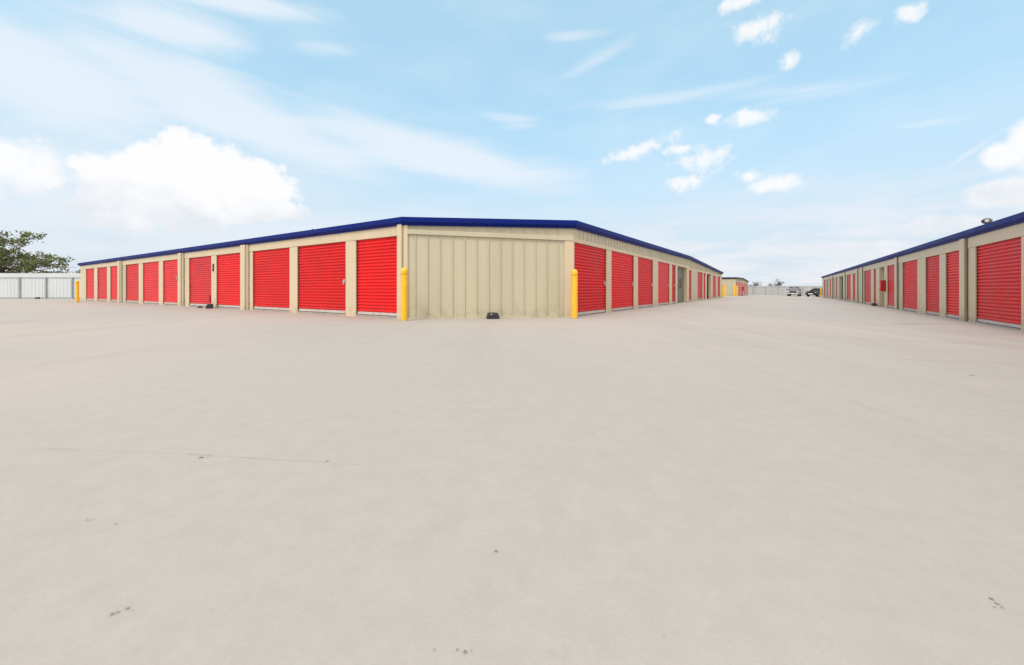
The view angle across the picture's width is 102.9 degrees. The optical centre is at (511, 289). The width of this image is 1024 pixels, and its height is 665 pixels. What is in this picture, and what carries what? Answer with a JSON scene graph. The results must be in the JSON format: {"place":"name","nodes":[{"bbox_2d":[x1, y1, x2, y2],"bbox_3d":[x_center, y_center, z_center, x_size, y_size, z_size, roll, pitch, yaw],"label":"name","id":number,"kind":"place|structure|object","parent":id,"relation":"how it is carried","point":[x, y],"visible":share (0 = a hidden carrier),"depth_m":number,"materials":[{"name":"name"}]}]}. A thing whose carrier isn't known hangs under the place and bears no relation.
{"place":"outdoors","nodes":[
{"label":"outdoors","id":0,"kind":"place"},
{"bbox_2d":[0,295,1023,664],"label":"concrete yard","id":1,"kind":"structure","parent":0,"point":[628,487],"depth_m":1.77,"materials":[{"name":"beige concrete"}]},
{"bbox_2d":[0,230,77,272],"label":"broadleaf tree","id":2,"kind":"object","parent":1,"relation":"on","point":[27,264],"visible":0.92,"depth_m":44.03,"materials":[{"name":"green plant"}]},
{"bbox_2d":[0,273,79,298],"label":"metal fence","id":3,"kind":"object","parent":1,"relation":"on","point":[34,285],"visible":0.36,"depth_m":35.20,"materials":[{"name":"white metal"}]},
{"bbox_2d":[75,280,78,301],"bbox_3d":[-26.977,0.145,25.300,0.240,1.410,0.240,0,0,0],"label":"bollard","id":4,"kind":"object","parent":1,"relation":"on","point":[77,291],"visible":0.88,"depth_m":25.25,"materials":[{"name":"yellow plastic"}]},
{"bbox_2d":[56,448,344,463],"bbox_3d":[-1.524,0.817,2.006,1.654,0.029,0.020,0,0,4],"label":"pavement crack","id":5,"kind":"object","parent":1,"relation":"on","point":[242,456],"visible":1,"depth_m":1.99,"materials":[{"name":"grey concrete"}]},
{"bbox_2d":[206,304,212,308],"bbox_3d":[-12.759,0.702,17.201,0.250,0.196,0.396,0,0,-34],"label":"bait station","id":6,"kind":"object","parent":1,"relation":"on","point":[209,306],"visible":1,"depth_m":17.05,"materials":[{"name":"black plastic"}]},
{"bbox_2d":[77,217,722,318],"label":"storage building","id":7,"kind":"structure","parent":1,"relation":"on","point":[459,268],"depth_m":12.75,"materials":[{"name":"beige metal"}]},
{"bbox_2d":[86,268,93,299],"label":"roll up door","id":8,"kind":"structure","parent":7,"relation":"in","point":[89,272],"depth_m":28.84,"materials":[{"name":"red paint"}]},
{"bbox_2d":[98,267,106,300],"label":"roll up door","id":9,"kind":"structure","parent":7,"relation":"in","point":[102,272],"depth_m":27.08,"materials":[{"name":"red paint"}]},
{"bbox_2d":[111,266,116,300],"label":"roll up door","id":10,"kind":"structure","parent":7,"relation":"in","point":[114,268],"depth_m":25.69,"materials":[{"name":"red paint"}]},
{"bbox_2d":[126,264,138,301],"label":"roll up door","id":11,"kind":"structure","parent":7,"relation":"in","point":[132,271],"depth_m":23.67,"materials":[{"name":"red paint"}]},
{"bbox_2d":[143,262,158,302],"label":"roll up door","id":12,"kind":"structure","parent":7,"relation":"in","point":[150,270],"depth_m":21.99,"materials":[{"name":"red paint"}]},
{"bbox_2d":[164,260,177,303],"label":"roll up door","id":13,"kind":"structure","parent":7,"relation":"in","point":[170,266],"depth_m":20.40,"materials":[{"name":"red paint"}]},
{"bbox_2d":[190,256,210,305],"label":"roll up door","id":14,"kind":"structure","parent":7,"relation":"in","point":[200,267],"depth_m":18.40,"materials":[{"name":"red paint"}]},
{"bbox_2d":[217,253,239,307],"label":"roll up door","id":15,"kind":"structure","parent":7,"relation":"in","point":[228,265],"depth_m":16.86,"materials":[{"name":"red paint"}]},
{"bbox_2d":[253,248,289,309],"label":"roll up door","id":16,"kind":"structure","parent":7,"relation":"in","point":[271,268],"depth_m":14.93,"materials":[{"name":"red paint"}]},
{"bbox_2d":[298,242,345,312],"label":"roll up door","id":17,"kind":"structure","parent":7,"relation":"in","point":[322,267],"depth_m":13.16,"materials":[{"name":"red paint"}]},
{"bbox_2d":[357,236,396,315],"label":"roll up door","id":18,"kind":"structure","parent":7,"relation":"in","point":[376,258],"depth_m":11.67,"materials":[{"name":"red paint"}]},
{"bbox_2d":[574,243,605,314],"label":"roll up door","id":19,"kind":"structure","parent":7,"relation":"in","point":[590,262],"depth_m":12.92,"materials":[{"name":"red paint"}]},
{"bbox_2d":[612,251,633,310],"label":"roll up door","id":20,"kind":"structure","parent":7,"relation":"in","point":[622,264],"depth_m":15.47,"materials":[{"name":"red paint"}]},
{"bbox_2d":[638,257,652,306],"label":"roll up door","id":21,"kind":"structure","parent":7,"relation":"in","point":[645,266],"depth_m":18.11,"materials":[{"name":"red paint"}]},
{"bbox_2d":[658,262,668,304],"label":"roll up door","id":22,"kind":"structure","parent":7,"relation":"in","point":[663,268],"depth_m":20.87,"materials":[{"name":"red paint"}]},
{"bbox_2d":[672,265,675,302],"bbox_3d":[9.004,-0.297,22.754,0.095,2.145,0.910,0,0,33],"label":"roll up door","id":23,"kind":"structure","parent":7,"relation":"in","point":[673,266],"depth_m":22.83,"materials":[{"name":"red paint"}]},
{"bbox_2d":[678,269,682,301],"bbox_3d":[10.455,-0.237,25.289,0.039,2.025,1.500,0,0,33],"label":"passage door","id":24,"kind":"structure","parent":7,"relation":"in","point":[680,272],"depth_m":25.23,"materials":[{"name":"grey metal"}]},
{"bbox_2d":[689,270,690,300],"bbox_3d":[11.686,-0.253,26.854,0.060,2.055,0.870,0,0,33],"label":"roll up door","id":25,"kind":"structure","parent":7,"relation":"in","point":[689,270],"depth_m":27.00,"materials":[{"name":"red paint"}]},
{"bbox_2d":[698,272,701,299],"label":"roll up door","id":26,"kind":"structure","parent":7,"relation":"in","point":[699,273],"depth_m":30.23,"materials":[{"name":"red paint"}]},
{"bbox_2d":[713,276,714,297],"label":"roll up door","id":27,"kind":"structure","parent":7,"relation":"in","point":[713,276],"depth_m":36.62,"materials":[{"name":"red paint"}]},
{"bbox_2d":[718,277,719,296],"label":"roll up door","id":28,"kind":"structure","parent":7,"relation":"in","point":[718,277],"depth_m":39.57,"materials":[{"name":"red paint"}]},
{"bbox_2d":[399,268,408,320],"bbox_3d":[-2.766,0.145,10.450,0.240,1.410,0.240,0,0,0],"label":"bollard","id":29,"kind":"object","parent":1,"relation":"on","point":[404,295],"visible":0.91,"depth_m":10.38,"materials":[{"name":"yellow plastic"}]},
{"bbox_2d":[486,312,498,318],"bbox_3d":[-0.523,0.715,11.121,0.344,0.170,0.218,0,0,-9],"label":"bait station","id":30,"kind":"object","parent":1,"relation":"on","point":[492,315],"visible":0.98,"depth_m":11.03,"materials":[{"name":"black plastic"}]},
{"bbox_2d":[86,456,1003,652],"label":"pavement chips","id":31,"kind":"object","parent":1,"relation":"on","point":[465,651],"visible":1,"depth_m":1.11,"materials":[{"name":"concrete"}]},
{"bbox_2d":[570,269,578,318],"bbox_3d":[1.727,0.145,11.250,0.240,1.410,0.240,0,0,0],"label":"bollard","id":32,"kind":"object","parent":1,"relation":"on","point":[574,294],"visible":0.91,"depth_m":11.18,"materials":[{"name":"yellow plastic"}]},
{"bbox_2d":[722,277,748,295],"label":"storage building","id":33,"kind":"structure","parent":1,"relation":"on","point":[731,282],"depth_m":53.64,"materials":[{"name":"beige paint"}]},
{"bbox_2d":[748,286,821,295],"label":"metal fence","id":34,"kind":"object","parent":1,"relation":"on","point":[767,290],"visible":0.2,"depth_m":86.70,"materials":[{"name":"white metal"}]},
{"bbox_2d":[787,286,801,295],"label":"pickup truck","id":35,"kind":"object","parent":1,"relation":"on","point":[794,290],"visible":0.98,"depth_m":77.93,"materials":[{"name":"grey paint"}]},
{"bbox_2d":[805,288,819,296],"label":"parked car","id":36,"kind":"object","parent":1,"relation":"on","point":[815,292],"visible":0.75,"depth_m":72.98,"materials":[{"name":"black paint"}]},
{"bbox_2d":[821,212,1023,330],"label":"storage building","id":37,"kind":"structure","parent":1,"relation":"on","point":[975,275],"depth_m":13.23,"materials":[{"name":"beige metal"}]},
{"bbox_2d":[847,274,850,300],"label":"roll up door","id":38,"kind":"structure","parent":37,"relation":"in","point":[848,276],"depth_m":34.16,"materials":[{"name":"red paint"}]},
{"bbox_2d":[853,273,854,300],"bbox_3d":[26.586,-0.155,31.616,0.060,2.180,1.270,0,0,33],"label":"roll up door","id":39,"kind":"structure","parent":37,"relation":"in","point":[854,273],"depth_m":31.84,"materials":[{"name":"red paint"}]},
{"bbox_2d":[865,270,870,303],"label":"roll up door","id":40,"kind":"structure","parent":37,"relation":"in","point":[867,273],"depth_m":26.72,"materials":[{"name":"red paint"}]},
{"bbox_2d":[874,269,875,302],"bbox_3d":[21.937,-0.155,24.572,0.459,2.180,0.656,0,0,0],"label":"roll up door","id":41,"kind":"structure","parent":37,"relation":"in","point":[874,269],"depth_m":24.79,"materials":[{"name":"red paint"}]},
{"bbox_2d":[879,280,885,290],"bbox_3d":[20.144,-0.201,22.191,0.228,0.601,0.388,0,0,33],"label":"extinguisher cabinet","id":42,"kind":"object","parent":37,"relation":"attached to","point":[882,285],"visible":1,"depth_m":22.04,"materials":[{"name":"red metal"}]},
{"bbox_2d":[888,265,893,307],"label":"roll up door","id":43,"kind":"structure","parent":37,"relation":"in","point":[890,268],"depth_m":21.15,"materials":[{"name":"red paint"}]},
{"bbox_2d":[903,260,916,310],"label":"roll up door","id":44,"kind":"structure","parent":37,"relation":"in","point":[909,268],"depth_m":18.03,"materials":[{"name":"red paint"}]},
{"bbox_2d":[926,255,938,314],"bbox_3d":[15.779,-0.155,15.253,0.060,2.180,1.690,0,0,33],"label":"roll up door","id":45,"kind":"structure","parent":37,"relation":"in","point":[932,263],"depth_m":15.33,"materials":[{"name":"red paint"}]},
{"bbox_2d":[946,251,958,317],"bbox_3d":[14.558,-0.155,13.405,0.060,2.180,1.420,0,0,33],"label":"roll up door","id":46,"kind":"structure","parent":37,"relation":"in","point":[952,259],"depth_m":13.53,"materials":[{"name":"red paint"}]},
{"bbox_2d":[981,218,992,223],"bbox_3d":[16.064,-2.096,13.797,0.258,0.663,0.250,0,0,0],"label":"roof ventilator","id":47,"kind":"object","parent":37,"relation":"on","point":[986,220],"visible":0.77,"depth_m":13.73,"materials":[{"name":"silver metal"}]},
{"bbox_2d":[977,237,1020,327],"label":"roll up door","id":48,"kind":"structure","parent":37,"relation":"in","point":[999,263],"depth_m":10.61,"materials":[{"name":"red paint"}]},
{"bbox_2d":[0,0,1023,285],"label":"sky","id":49,"kind":"structure","parent":0,"point":[794,142],"materials":[{"name":"blue"}]},
{"label":"ground","id":50,"kind":"structure","parent":0,"visible":0},
{"bbox_2d":[773,279,784,285],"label":"broadleaf tree","id":51,"kind":"object","parent":50,"relation":"on","point":[778,283],"visible":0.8,"depth_m":119.92,"materials":[{"name":"green plant"}]}
]}

